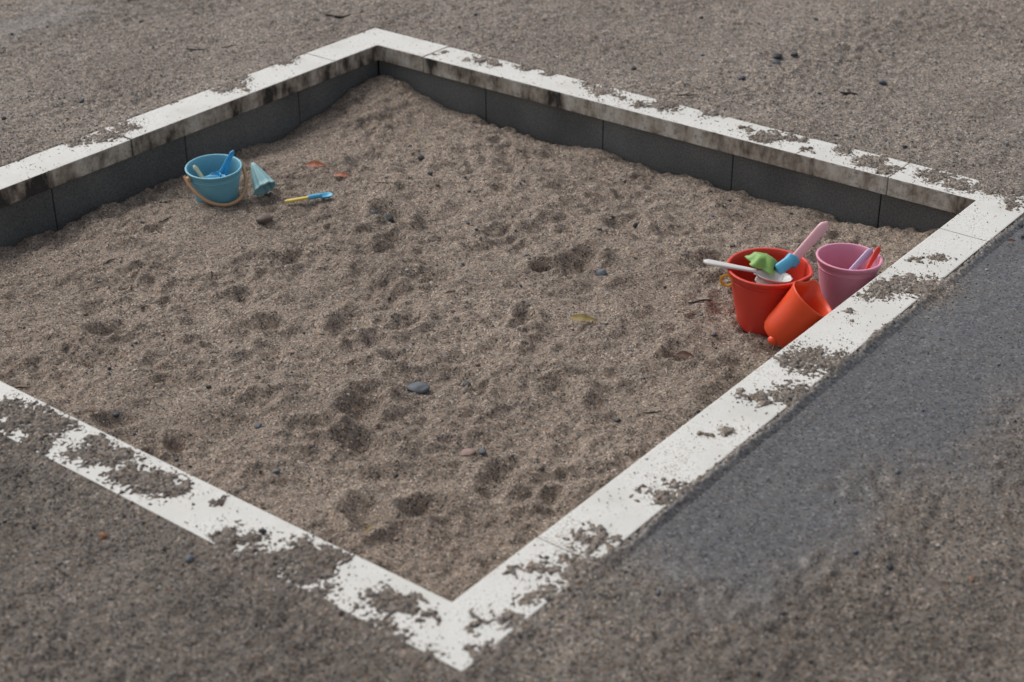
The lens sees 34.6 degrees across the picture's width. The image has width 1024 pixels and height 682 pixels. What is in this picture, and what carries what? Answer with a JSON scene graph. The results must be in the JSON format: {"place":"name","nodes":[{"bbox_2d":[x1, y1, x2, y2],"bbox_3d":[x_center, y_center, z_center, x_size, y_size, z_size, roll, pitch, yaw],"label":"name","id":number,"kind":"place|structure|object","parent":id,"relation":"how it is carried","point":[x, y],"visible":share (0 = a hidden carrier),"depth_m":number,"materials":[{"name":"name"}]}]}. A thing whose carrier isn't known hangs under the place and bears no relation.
{"place":"outdoors","nodes":[
{"label":"outdoors","id":0,"kind":"place"},
{"bbox_2d":[0,0,1023,681],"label":"ground","id":1,"kind":"structure","parent":0,"point":[758,486],"depth_m":2.94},
{"bbox_2d":[325,14,350,17],"bbox_3d":[-0.561,-1.048,5.297,0.082,0.016,0.011,0,29,0],"label":"twig","id":2,"kind":"object","parent":1,"relation":"on","point":[335,16],"visible":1,"depth_m":5.29,"materials":[{"name":"brown wood"}]},
{"bbox_2d":[0,28,1023,670],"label":"sandbox frame","id":3,"kind":"object","parent":1,"relation":"in","point":[66,186],"visible":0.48,"depth_m":4.19,"materials":[{"name":"paint"}]},
{"bbox_2d":[0,75,939,601],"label":"sand","id":4,"kind":"structure","parent":3,"relation":"in","point":[368,443],"depth_m":3.62,"materials":[{"name":"beige sand"}]},
{"bbox_2d":[183,150,247,206],"bbox_3d":[-0.764,-0.418,4.246,0.156,0.131,0.167,22,39,31],"label":"toy bucket","id":5,"kind":"object","parent":4,"relation":"on","point":[212,179],"visible":0.96,"depth_m":4.23,"materials":[{"name":"blue plastic"}]},
{"bbox_2d":[250,162,276,195],"bbox_3d":[-0.657,-0.429,4.264,0.066,0.072,0.080,-20,76,-32],"label":"sand mould","id":6,"kind":"object","parent":4,"relation":"on","point":[263,182],"visible":1,"depth_m":4.25,"materials":[{"name":"teal plastic"}]},
{"bbox_2d":[285,192,332,202],"bbox_3d":[-0.519,-0.365,4.197,0.129,0.015,0.028,-13,31,-22],"label":"toy shovel","id":7,"kind":"object","parent":4,"relation":"on","point":[320,195],"visible":1,"depth_m":4.19,"materials":[{"name":"blue plastic"}]},
{"bbox_2d":[306,160,325,166],"bbox_3d":[-0.528,-0.476,4.431,0.056,0.008,0.025,-1,49,-6],"label":"fallen leaf","id":8,"kind":"object","parent":4,"relation":"on","point":[314,163],"visible":1,"depth_m":4.43,"materials":[{"name":"orange plant"}]},
{"bbox_2d":[333,172,349,176],"bbox_3d":[-0.454,-0.443,4.374,0.048,0.010,0.017,7,30,14],"label":"fallen leaf","id":9,"kind":"object","parent":4,"relation":"on","point":[343,174],"visible":1,"depth_m":4.38,"materials":[{"name":"orange plant"}]},
{"bbox_2d":[1,0,1023,626],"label":"pebbles","id":10,"kind":"object","parent":4,"relation":"on","point":[419,388],"visible":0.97,"depth_m":3.62,"materials":[{"name":"grey stone"}]},
{"bbox_2d":[570,314,596,320],"bbox_3d":[0.157,-0.050,3.600,0.064,0.008,0.021,6,49,6],"label":"fallen leaf","id":11,"kind":"object","parent":4,"relation":"on","point":[581,317],"visible":1,"depth_m":3.60,"materials":[{"name":"yellow plant"}]},
{"bbox_2d":[642,411,662,413],"bbox_3d":[0.280,0.141,3.265,0.041,0.006,0.006,0,29,0],"label":"twig","id":12,"kind":"object","parent":4,"relation":"on","point":[652,412],"visible":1,"depth_m":3.26,"materials":[{"name":"brown wood"}]},
{"bbox_2d":[676,351,693,356],"bbox_3d":[0.368,0.029,3.497,0.040,0.009,0.017,2,29,5],"label":"fallen leaf","id":13,"kind":"object","parent":4,"relation":"on","point":[683,354],"visible":1,"depth_m":3.50,"materials":[{"name":"brown plant"}]},
{"bbox_2d":[688,299,712,302],"bbox_3d":[0.422,-0.089,3.690,0.056,0.013,0.007,3,29,7],"label":"twig","id":14,"kind":"object","parent":4,"relation":"on","point":[700,300],"visible":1,"depth_m":3.69,"materials":[{"name":"brown wood"}]},
{"bbox_2d":[703,221,828,335],"bbox_3d":[0.559,-0.146,3.595,0.213,0.225,0.215,20,36,33],"label":"toy bucket","id":15,"kind":"object","parent":4,"relation":"on","point":[763,280],"visible":0.88,"depth_m":3.56,"materials":[{"name":"red plastic"}]},
{"bbox_2d":[764,280,831,347],"bbox_3d":[0.604,-0.055,3.501,0.109,0.136,0.130,35,27,-11],"label":"toy watering cup","id":16,"kind":"object","parent":4,"relation":"on","point":[800,308],"visible":0.81,"depth_m":3.47,"materials":[{"name":"orange plastic"}]},
{"bbox_2d":[816,243,882,309],"bbox_3d":[0.747,-0.144,3.669,0.148,0.138,0.148,21,34,32],"label":"toy bucket","id":17,"kind":"object","parent":4,"relation":"on","point":[846,271],"visible":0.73,"depth_m":3.65,"materials":[{"name":"pink plastic"}]},
{"bbox_2d":[0,25,1023,681],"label":"spilled sand","id":18,"kind":"structure","parent":3,"relation":"on","point":[488,657],"depth_m":2.89,"materials":[{"name":"beige sand"}]},
{"bbox_2d":[839,91,856,94],"bbox_3d":[0.945,-0.697,4.614,0.051,0.010,0.008,-1,29,0],"label":"twig","id":19,"kind":"object","parent":1,"relation":"on","point":[846,93],"visible":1,"depth_m":4.61,"materials":[{"name":"brown wood"}]},
{"bbox_2d":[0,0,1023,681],"bbox_3d":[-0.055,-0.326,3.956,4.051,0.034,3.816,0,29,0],"label":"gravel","id":20,"kind":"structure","parent":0,"point":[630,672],"depth_m":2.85,"materials":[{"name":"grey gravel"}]}
]}

